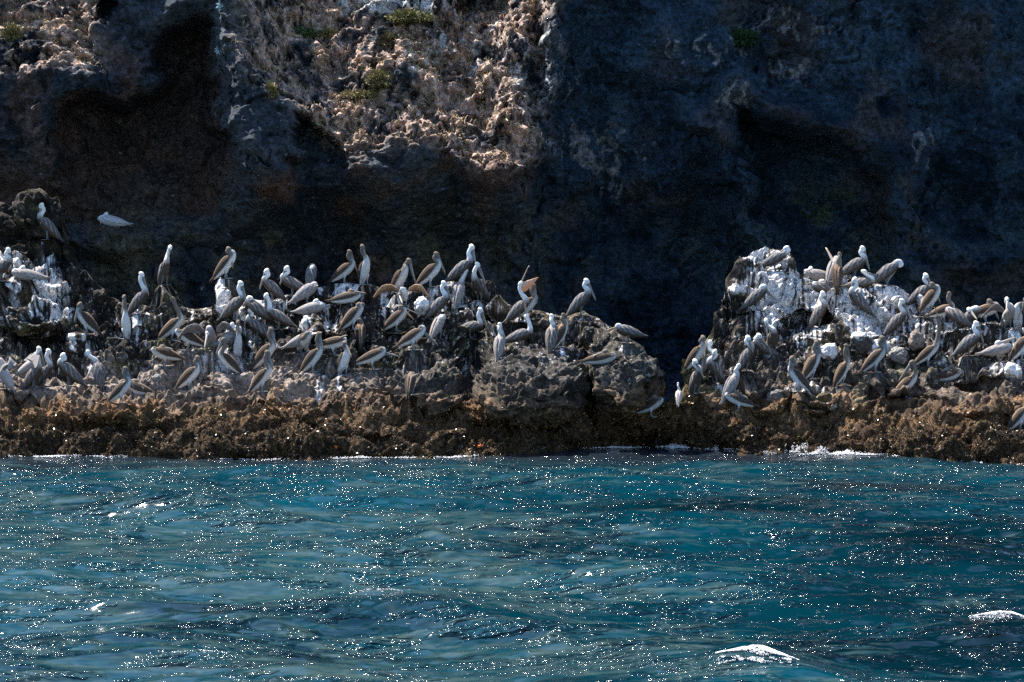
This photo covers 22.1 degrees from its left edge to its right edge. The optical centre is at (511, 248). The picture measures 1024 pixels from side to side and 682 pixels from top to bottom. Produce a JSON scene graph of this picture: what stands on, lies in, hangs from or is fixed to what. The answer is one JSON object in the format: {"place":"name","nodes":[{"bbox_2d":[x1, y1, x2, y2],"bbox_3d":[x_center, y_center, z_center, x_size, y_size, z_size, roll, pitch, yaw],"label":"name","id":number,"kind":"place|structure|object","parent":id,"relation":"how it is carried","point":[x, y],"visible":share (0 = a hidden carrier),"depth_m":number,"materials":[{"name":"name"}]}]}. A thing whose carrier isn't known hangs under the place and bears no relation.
{"place":"outdoors","nodes":[
{"label":"outdoors","id":0,"kind":"place"},
{"bbox_2d":[0,0,1023,403],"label":"cliff","id":1,"kind":"structure","parent":0,"point":[686,154],"depth_m":59.65,"materials":[{"name":"stone"}]},
{"bbox_2d":[0,21,22,41],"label":"bush","id":2,"kind":"object","parent":1,"relation":"on","point":[12,31],"visible":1,"depth_m":58.40,"materials":[{"name":"green plant"}]},
{"bbox_2d":[97,212,132,226],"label":"pelican","id":3,"kind":"object","parent":1,"relation":"on","point":[106,218],"visible":1,"depth_m":58.83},
{"bbox_2d":[0,0,557,183],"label":"dry grass","id":4,"kind":"structure","parent":1,"relation":"on","point":[412,49],"depth_m":58.66,"materials":[{"name":"plant"}]},
{"bbox_2d":[293,26,318,38],"bbox_3d":[-4.784,-4.940,59.942,0.794,0.341,0.726,0,0,0],"label":"bush","id":5,"kind":"object","parent":1,"relation":"on","point":[307,33],"visible":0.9,"depth_m":59.77,"materials":[{"name":"green plant"}]},
{"bbox_2d":[338,88,381,98],"bbox_3d":[-3.399,-3.452,58.533,1.005,0.275,0.927,0,0,0],"label":"grass mat","id":6,"kind":"object","parent":1,"relation":"on","point":[361,93],"depth_m":58.36,"materials":[{"name":"green plant"}]},
{"bbox_2d":[365,68,395,88],"bbox_3d":[-2.900,-3.787,58.388,0.783,0.489,0.722,0,0,0],"label":"bush","id":7,"kind":"object","parent":1,"relation":"on","point":[377,78],"visible":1,"depth_m":58.21,"materials":[{"name":"green plant"}]},
{"bbox_2d":[376,29,402,48],"bbox_3d":[-2.762,-4.761,59.593,0.734,0.502,0.637,0,0,0],"label":"bush","id":8,"kind":"object","parent":1,"relation":"on","point":[388,40],"visible":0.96,"depth_m":59.44,"materials":[{"name":"green plant"}]},
{"bbox_2d":[384,8,437,24],"bbox_3d":[-2.302,-5.282,59.699,1.243,0.385,1.041,0,0,0],"label":"bush","id":9,"kind":"object","parent":1,"relation":"on","point":[400,16],"visible":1,"depth_m":59.47,"materials":[{"name":"green plant"}]},
{"bbox_2d":[731,25,763,47],"bbox_3d":[5.241,-4.811,59.764,1.083,0.612,0.974,0,0,0],"label":"bush","id":10,"kind":"object","parent":1,"relation":"on","point":[742,36],"visible":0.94,"depth_m":59.55,"materials":[{"name":"green plant"}]},
{"bbox_2d":[0,446,1023,681],"bbox_3d":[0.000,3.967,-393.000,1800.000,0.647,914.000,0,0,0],"label":"water","id":11,"kind":"structure","parent":0,"point":[647,564],"depth_m":32.59,"materials":[{"name":"liquid"}]},
{"bbox_2d":[5,442,1023,665],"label":"foam","id":12,"kind":"object","parent":11,"relation":"on","point":[760,647],"visible":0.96,"depth_m":49.75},
{"bbox_2d":[0,188,1023,464],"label":"rock shelf","id":13,"kind":"object","parent":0,"point":[456,366],"visible":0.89,"depth_m":52.55,"materials":[{"name":"stone"}]},
{"bbox_2d":[0,247,11,280],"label":"pelican","id":14,"kind":"object","parent":13,"relation":"on","point":[5,264],"visible":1,"depth_m":54.26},
{"bbox_2d":[0,357,17,394],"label":"pelican","id":15,"kind":"object","parent":13,"relation":"on","point":[6,377],"visible":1,"depth_m":52.07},
{"bbox_2d":[12,352,41,377],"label":"pelican","id":16,"kind":"object","parent":13,"relation":"on","point":[31,360],"visible":0.96,"depth_m":52.48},
{"bbox_2d":[12,265,51,280],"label":"pelican","id":17,"kind":"object","parent":13,"relation":"on","point":[22,273],"visible":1,"depth_m":54.49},
{"bbox_2d":[21,346,44,389],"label":"pelican","id":18,"kind":"object","parent":13,"relation":"on","point":[32,376],"visible":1,"depth_m":52.27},
{"bbox_2d":[35,348,52,388],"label":"pelican","id":19,"kind":"object","parent":13,"relation":"on","point":[47,369],"visible":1,"depth_m":52.48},
{"bbox_2d":[37,202,64,242],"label":"pelican","id":20,"kind":"object","parent":13,"relation":"on","point":[47,225],"visible":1,"depth_m":55.33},
{"bbox_2d":[57,352,88,387],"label":"pelican","id":21,"kind":"object","parent":13,"relation":"on","point":[69,371],"visible":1,"depth_m":52.43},
{"bbox_2d":[74,302,102,337],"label":"pelican","id":22,"kind":"object","parent":13,"relation":"on","point":[87,320],"visible":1,"depth_m":53.69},
{"bbox_2d":[86,350,104,391],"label":"pelican","id":23,"kind":"object","parent":13,"relation":"on","point":[98,371],"visible":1,"depth_m":52.49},
{"bbox_2d":[107,366,132,403],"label":"pelican","id":24,"kind":"object","parent":13,"relation":"on","point":[120,389],"visible":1,"depth_m":51.05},
{"bbox_2d":[120,294,132,338],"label":"pelican","id":25,"kind":"object","parent":13,"relation":"on","point":[126,323],"visible":1,"depth_m":53.67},
{"bbox_2d":[127,271,148,314],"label":"pelican","id":26,"kind":"object","parent":13,"relation":"on","point":[138,301],"visible":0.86,"depth_m":54.19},
{"bbox_2d":[123,379,153,394],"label":"pelican","id":27,"kind":"object","parent":13,"relation":"on","point":[139,388],"visible":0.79,"depth_m":52.39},
{"bbox_2d":[158,245,171,284],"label":"pelican","id":28,"kind":"object","parent":13,"relation":"on","point":[163,272],"visible":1,"depth_m":55.00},
{"bbox_2d":[151,344,187,365],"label":"pelican","id":29,"kind":"object","parent":13,"relation":"on","point":[164,352],"visible":1,"depth_m":53.04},
{"bbox_2d":[157,287,183,340],"bbox_3d":[-7.105,1.349,54.153,0.642,1.214,0.265,0,0,-10],"label":"pelican","id":30,"kind":"object","parent":13,"relation":"on","point":[170,327],"visible":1,"depth_m":54.10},
{"bbox_2d":[172,355,203,390],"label":"pelican","id":31,"kind":"object","parent":13,"relation":"on","point":[189,376],"visible":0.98,"depth_m":52.67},
{"bbox_2d":[175,328,209,350],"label":"pelican","id":32,"kind":"object","parent":13,"relation":"on","point":[192,338],"visible":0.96,"depth_m":53.54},
{"bbox_2d":[177,321,235,350],"bbox_3d":[-6.195,1.807,53.467,1.085,0.648,0.745,0,0,39],"label":"pelican","id":33,"kind":"object","parent":13,"relation":"on","point":[210,336],"visible":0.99,"depth_m":53.41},
{"bbox_2d":[209,246,235,282],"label":"pelican","id":34,"kind":"object","parent":13,"relation":"on","point":[225,263],"visible":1,"depth_m":55.15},
{"bbox_2d":[211,322,241,348],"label":"pelican","id":35,"kind":"object","parent":13,"relation":"on","point":[229,336],"visible":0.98,"depth_m":53.44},
{"bbox_2d":[216,337,242,373],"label":"pelican","id":36,"kind":"object","parent":13,"relation":"on","point":[227,360],"visible":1,"depth_m":52.96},
{"bbox_2d":[216,280,246,321],"bbox_3d":[-5.783,1.088,54.023,0.649,0.868,0.267,0,0,0],"label":"pelican","id":37,"kind":"object","parent":13,"relation":"on","point":[234,305],"visible":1,"depth_m":53.96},
{"bbox_2d":[232,320,243,361],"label":"pelican","id":38,"kind":"object","parent":13,"relation":"on","point":[237,345],"visible":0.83,"depth_m":53.33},
{"bbox_2d":[245,350,272,395],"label":"pelican","id":39,"kind":"object","parent":13,"relation":"on","point":[261,377],"visible":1,"depth_m":52.24,"materials":[{"name":"grey"}]},
{"bbox_2d":[244,296,273,320],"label":"pelican","id":40,"kind":"object","parent":13,"relation":"on","point":[255,307],"visible":1,"depth_m":54.19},
{"bbox_2d":[245,309,276,341],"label":"pelican","id":41,"kind":"object","parent":13,"relation":"on","point":[258,328],"visible":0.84,"depth_m":54.15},
{"bbox_2d":[248,327,275,371],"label":"pelican","id":42,"kind":"object","parent":13,"relation":"on","point":[258,361],"visible":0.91,"depth_m":53.03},
{"bbox_2d":[259,268,285,300],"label":"pelican","id":43,"kind":"object","parent":13,"relation":"on","point":[272,287],"visible":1,"depth_m":54.76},
{"bbox_2d":[264,293,298,329],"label":"pelican","id":44,"kind":"object","parent":13,"relation":"on","point":[279,316],"visible":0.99,"depth_m":54.16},
{"bbox_2d":[280,265,302,295],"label":"pelican","id":45,"kind":"object","parent":13,"relation":"on","point":[292,283],"visible":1,"depth_m":54.82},
{"bbox_2d":[287,282,317,304],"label":"pelican","id":46,"kind":"object","parent":13,"relation":"on","point":[306,291],"visible":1,"depth_m":54.52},
{"bbox_2d":[290,299,324,314],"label":"pelican","id":47,"kind":"object","parent":13,"relation":"on","point":[316,306],"visible":1,"depth_m":54.32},
{"bbox_2d":[297,331,322,373],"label":"pelican","id":48,"kind":"object","parent":13,"relation":"on","point":[312,357],"visible":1,"depth_m":52.87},
{"bbox_2d":[310,335,347,355],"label":"pelican","id":49,"kind":"object","parent":13,"relation":"on","point":[332,343],"visible":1,"depth_m":53.18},
{"bbox_2d":[326,249,357,283],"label":"pelican","id":50,"kind":"object","parent":13,"relation":"on","point":[344,270],"visible":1,"depth_m":55.12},
{"bbox_2d":[336,340,351,374],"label":"pelican","id":51,"kind":"object","parent":13,"relation":"on","point":[343,359],"visible":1,"depth_m":52.92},
{"bbox_2d":[325,289,365,303],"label":"pelican","id":52,"kind":"object","parent":13,"relation":"on","point":[350,295],"visible":1,"depth_m":54.46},
{"bbox_2d":[336,302,364,332],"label":"pelican","id":53,"kind":"object","parent":13,"relation":"on","point":[352,315],"visible":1,"depth_m":53.91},
{"bbox_2d":[354,318,365,352],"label":"pelican","id":54,"kind":"object","parent":13,"relation":"on","point":[360,333],"visible":1,"depth_m":54.02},
{"bbox_2d":[358,244,371,284],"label":"pelican","id":55,"kind":"object","parent":13,"relation":"on","point":[363,271],"visible":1,"depth_m":55.08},
{"bbox_2d":[349,347,398,369],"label":"pelican","id":56,"kind":"object","parent":13,"relation":"on","point":[372,356],"visible":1,"depth_m":53.04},
{"bbox_2d":[381,305,415,330],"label":"pelican","id":57,"kind":"object","parent":13,"relation":"on","point":[395,318],"visible":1,"depth_m":54.27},
{"bbox_2d":[386,258,415,297],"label":"pelican","id":58,"kind":"object","parent":13,"relation":"on","point":[399,278],"visible":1,"depth_m":54.91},
{"bbox_2d":[373,284,429,305],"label":"pelican","id":59,"kind":"object","parent":13,"relation":"on","point":[402,294],"visible":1,"depth_m":54.66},
{"bbox_2d":[405,371,416,399],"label":"pelican","id":60,"kind":"object","parent":13,"relation":"on","point":[410,379],"visible":1,"depth_m":51.24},
{"bbox_2d":[392,325,437,349],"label":"pelican","id":61,"kind":"object","parent":13,"relation":"on","point":[412,336],"visible":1,"depth_m":53.21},
{"bbox_2d":[414,296,429,315],"bbox_3d":[-1.851,1.186,54.171,0.335,0.411,0.318,0,0,16],"label":"boulder","id":62,"kind":"object","parent":13,"relation":"on","point":[421,305],"visible":1,"depth_m":54.06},
{"bbox_2d":[416,251,444,286],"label":"pelican","id":63,"kind":"object","parent":13,"relation":"on","point":[429,273],"visible":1,"depth_m":55.02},
{"bbox_2d":[427,314,445,342],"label":"pelican","id":64,"kind":"object","parent":13,"relation":"on","point":[437,325],"visible":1,"depth_m":53.68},
{"bbox_2d":[421,281,452,321],"bbox_3d":[-1.546,1.089,54.155,0.655,0.863,0.256,0,0,0],"label":"pelican","id":65,"kind":"object","parent":13,"relation":"on","point":[438,304],"visible":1,"depth_m":54.10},
{"bbox_2d":[451,269,467,311],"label":"pelican","id":66,"kind":"object","parent":13,"relation":"on","point":[458,291],"visible":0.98,"depth_m":54.80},
{"bbox_2d":[444,244,475,282],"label":"pelican","id":67,"kind":"object","parent":13,"relation":"on","point":[459,269],"visible":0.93,"depth_m":55.00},
{"bbox_2d":[461,307,486,339],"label":"pelican","id":68,"kind":"object","parent":13,"relation":"on","point":[475,326],"visible":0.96,"depth_m":54.16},
{"bbox_2d":[471,262,489,301],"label":"pelican","id":69,"kind":"object","parent":13,"relation":"on","point":[480,288],"visible":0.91,"depth_m":54.96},
{"bbox_2d":[493,322,505,362],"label":"pelican","id":70,"kind":"object","parent":13,"relation":"on","point":[499,343],"visible":1,"depth_m":52.50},
{"bbox_2d":[0,387,1023,464],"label":"seaweed","id":71,"kind":"object","parent":13,"relation":"on","point":[554,439],"visible":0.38,"depth_m":50.78,"materials":[{"name":"plant"}]},
{"bbox_2d":[506,300,532,347],"bbox_3d":[0.077,1.512,53.301,0.700,1.005,0.259,0,0,0],"label":"pelican","id":72,"kind":"object","parent":13,"relation":"on","point":[520,335],"visible":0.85,"depth_m":53.24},
{"bbox_2d":[502,266,537,323],"bbox_3d":[0.165,0.953,53.924,0.749,1.209,0.262,0,0,0],"label":"pelican","id":73,"kind":"object","parent":13,"relation":"on","point":[517,310],"visible":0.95,"depth_m":53.88,"materials":[{"name":"grey"}]},
{"bbox_2d":[545,314,558,354],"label":"pelican","id":74,"kind":"object","parent":13,"relation":"on","point":[551,335],"visible":1,"depth_m":52.63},
{"bbox_2d":[553,313,568,349],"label":"pelican","id":75,"kind":"object","parent":13,"relation":"on","point":[563,328],"visible":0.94,"depth_m":53.06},
{"bbox_2d":[566,278,595,316],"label":"pelican","id":76,"kind":"object","parent":13,"relation":"on","point":[579,301],"visible":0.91,"depth_m":54.02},
{"bbox_2d":[577,349,615,364],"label":"pelican","id":77,"kind":"object","parent":13,"relation":"on","point":[605,356],"visible":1,"depth_m":51.98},
{"bbox_2d":[607,323,648,342],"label":"pelican","id":78,"kind":"object","parent":13,"relation":"on","point":[627,331],"visible":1,"depth_m":52.62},
{"bbox_2d":[636,394,663,417],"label":"pelican","id":79,"kind":"object","parent":13,"relation":"on","point":[654,402],"visible":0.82,"depth_m":52.17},
{"bbox_2d":[680,335,705,373],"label":"pelican","id":80,"kind":"object","parent":13,"relation":"on","point":[697,353],"visible":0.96,"depth_m":52.50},
{"bbox_2d":[689,359,703,393],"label":"pelican","id":81,"kind":"object","parent":13,"relation":"on","point":[697,376],"visible":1,"depth_m":52.03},
{"bbox_2d":[706,349,725,384],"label":"pelican","id":82,"kind":"object","parent":13,"relation":"on","point":[715,371],"visible":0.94,"depth_m":52.32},
{"bbox_2d":[719,363,740,404],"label":"pelican","id":83,"kind":"object","parent":13,"relation":"on","point":[731,383],"visible":1,"depth_m":51.96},
{"bbox_2d":[725,390,759,412],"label":"pelican","id":84,"kind":"object","parent":13,"relation":"on","point":[738,398],"visible":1,"depth_m":51.85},
{"bbox_2d":[738,335,754,372],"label":"pelican","id":85,"kind":"object","parent":13,"relation":"on","point":[745,358],"visible":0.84,"depth_m":52.52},
{"bbox_2d":[737,284,776,311],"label":"pelican","id":86,"kind":"object","parent":13,"relation":"on","point":[756,296],"visible":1,"depth_m":53.86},
{"bbox_2d":[753,333,778,363],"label":"pelican","id":87,"kind":"object","parent":13,"relation":"on","point":[762,347],"visible":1,"depth_m":53.09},
{"bbox_2d":[764,318,777,351],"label":"pelican","id":88,"kind":"object","parent":13,"relation":"on","point":[772,339],"visible":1,"depth_m":53.00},
{"bbox_2d":[762,246,790,271],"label":"pelican","id":89,"kind":"object","parent":13,"relation":"on","point":[773,259],"visible":1,"depth_m":54.92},
{"bbox_2d":[788,355,815,394],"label":"pelican","id":90,"kind":"object","parent":13,"relation":"on","point":[798,377],"visible":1,"depth_m":51.79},
{"bbox_2d":[802,340,822,378],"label":"pelican","id":91,"kind":"object","parent":13,"relation":"on","point":[811,364],"visible":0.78,"depth_m":52.70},
{"bbox_2d":[804,266,831,280],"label":"pelican","id":92,"kind":"object","parent":13,"relation":"on","point":[810,272],"visible":0.85,"depth_m":55.34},
{"bbox_2d":[806,291,829,330],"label":"pelican","id":93,"kind":"object","parent":13,"relation":"on","point":[818,314],"visible":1,"depth_m":54.33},
{"bbox_2d":[804,279,833,292],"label":"pelican","id":94,"kind":"object","parent":13,"relation":"on","point":[819,286],"visible":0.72,"depth_m":55.10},
{"bbox_2d":[821,343,837,360],"bbox_3d":[6.435,2.099,53.108,0.417,0.382,0.325,0,0,-24],"label":"boulder","id":95,"kind":"object","parent":13,"relation":"on","point":[829,351],"visible":0.98,"depth_m":52.98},
{"bbox_2d":[831,252,842,294],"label":"pelican","id":96,"kind":"object","parent":13,"relation":"on","point":[837,274],"visible":1,"depth_m":54.38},
{"bbox_2d":[830,344,850,389],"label":"pelican","id":97,"kind":"object","parent":13,"relation":"on","point":[841,371],"visible":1,"depth_m":52.20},
{"bbox_2d":[842,246,869,278],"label":"pelican","id":98,"kind":"object","parent":13,"relation":"on","point":[854,265],"visible":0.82,"depth_m":55.08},
{"bbox_2d":[841,269,876,287],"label":"pelican","id":99,"kind":"object","parent":13,"relation":"on","point":[868,280],"visible":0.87,"depth_m":54.90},
{"bbox_2d":[850,331,872,354],"bbox_3d":[7.062,1.907,52.927,0.464,0.479,0.468,0,0,8],"label":"boulder","id":100,"kind":"object","parent":13,"relation":"on","point":[860,341],"visible":1,"depth_m":52.75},
{"bbox_2d":[848,277,875,317],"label":"pelican","id":101,"kind":"object","parent":13,"relation":"on","point":[859,301],"visible":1,"depth_m":54.05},
{"bbox_2d":[856,335,888,374],"bbox_3d":[7.201,2.133,52.402,0.648,0.803,0.253,0,0,0],"label":"pelican","id":102,"kind":"object","parent":13,"relation":"on","point":[874,358],"visible":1,"depth_m":52.34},
{"bbox_2d":[870,259,903,285],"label":"pelican","id":103,"kind":"object","parent":13,"relation":"on","point":[886,272],"visible":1,"depth_m":54.96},
{"bbox_2d":[882,298,910,335],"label":"pelican","id":104,"kind":"object","parent":13,"relation":"on","point":[896,321],"visible":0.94,"depth_m":53.84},
{"bbox_2d":[886,346,907,364],"bbox_3d":[7.857,2.183,53.332,0.427,0.394,0.449,0,0,28],"label":"boulder","id":105,"kind":"object","parent":13,"relation":"on","point":[897,355],"visible":0.98,"depth_m":53.18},
{"bbox_2d":[896,360,917,398],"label":"pelican","id":106,"kind":"object","parent":13,"relation":"on","point":[910,381],"visible":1,"depth_m":52.28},
{"bbox_2d":[908,329,924,350],"bbox_3d":[8.256,1.873,53.517,0.325,0.449,0.320,0,0,20],"label":"boulder","id":107,"kind":"object","parent":13,"relation":"on","point":[916,341],"visible":1,"depth_m":53.41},
{"bbox_2d":[905,273,931,304],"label":"pelican","id":108,"kind":"object","parent":13,"relation":"on","point":[922,290],"visible":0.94,"depth_m":54.94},
{"bbox_2d":[911,307,940,367],"bbox_3d":[8.401,1.808,53.329,0.642,1.242,0.254,0,0,14],"label":"pelican","id":109,"kind":"object","parent":13,"relation":"on","point":[927,353],"visible":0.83,"depth_m":53.26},
{"bbox_2d":[915,282,940,315],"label":"pelican","id":110,"kind":"object","parent":13,"relation":"on","point":[931,297],"visible":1,"depth_m":54.59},
{"bbox_2d":[923,291,954,322],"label":"pelican","id":111,"kind":"object","parent":13,"relation":"on","point":[940,310],"visible":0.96,"depth_m":54.32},
{"bbox_2d":[939,364,961,381],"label":"pelican","id":112,"kind":"object","parent":13,"relation":"on","point":[951,372],"visible":1,"depth_m":53.07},
{"bbox_2d":[945,307,972,330],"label":"pelican","id":113,"kind":"object","parent":13,"relation":"on","point":[956,316],"visible":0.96,"depth_m":53.88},
{"bbox_2d":[949,321,983,357],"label":"pelican","id":114,"kind":"object","parent":13,"relation":"on","point":[967,343],"visible":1,"depth_m":53.24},
{"bbox_2d":[955,306,979,329],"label":"pelican","id":115,"kind":"object","parent":13,"relation":"on","point":[972,314],"visible":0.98,"depth_m":53.82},
{"bbox_2d":[978,298,998,323],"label":"pelican","id":116,"kind":"object","parent":13,"relation":"on","point":[984,308],"visible":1,"depth_m":53.90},
{"bbox_2d":[975,337,1015,362],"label":"pelican","id":117,"kind":"object","parent":13,"relation":"on","point":[998,348],"visible":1,"depth_m":52.98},
{"bbox_2d":[980,297,1023,328],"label":"pelican","id":118,"kind":"object","parent":13,"relation":"on","point":[1007,316],"visible":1,"depth_m":53.71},
{"bbox_2d":[1003,362,1021,379],"bbox_3d":[10.050,2.456,52.641,0.383,0.369,0.400,0,0,6],"label":"boulder","id":119,"kind":"object","parent":13,"relation":"on","point":[1013,370],"visible":1,"depth_m":52.49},
{"bbox_2d":[1007,329,1023,361],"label":"pelican","id":120,"kind":"object","parent":13,"relation":"on","point":[1017,350],"visible":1,"depth_m":52.99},
{"bbox_2d":[1008,406,1023,430],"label":"pelican","id":121,"kind":"object","parent":13,"relation":"on","point":[1017,419],"visible":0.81,"depth_m":50.26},
{"bbox_2d":[1012,298,1023,330],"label":"pelican","id":122,"kind":"object","parent":13,"relation":"on","point":[1018,319],"visible":1,"depth_m":53.68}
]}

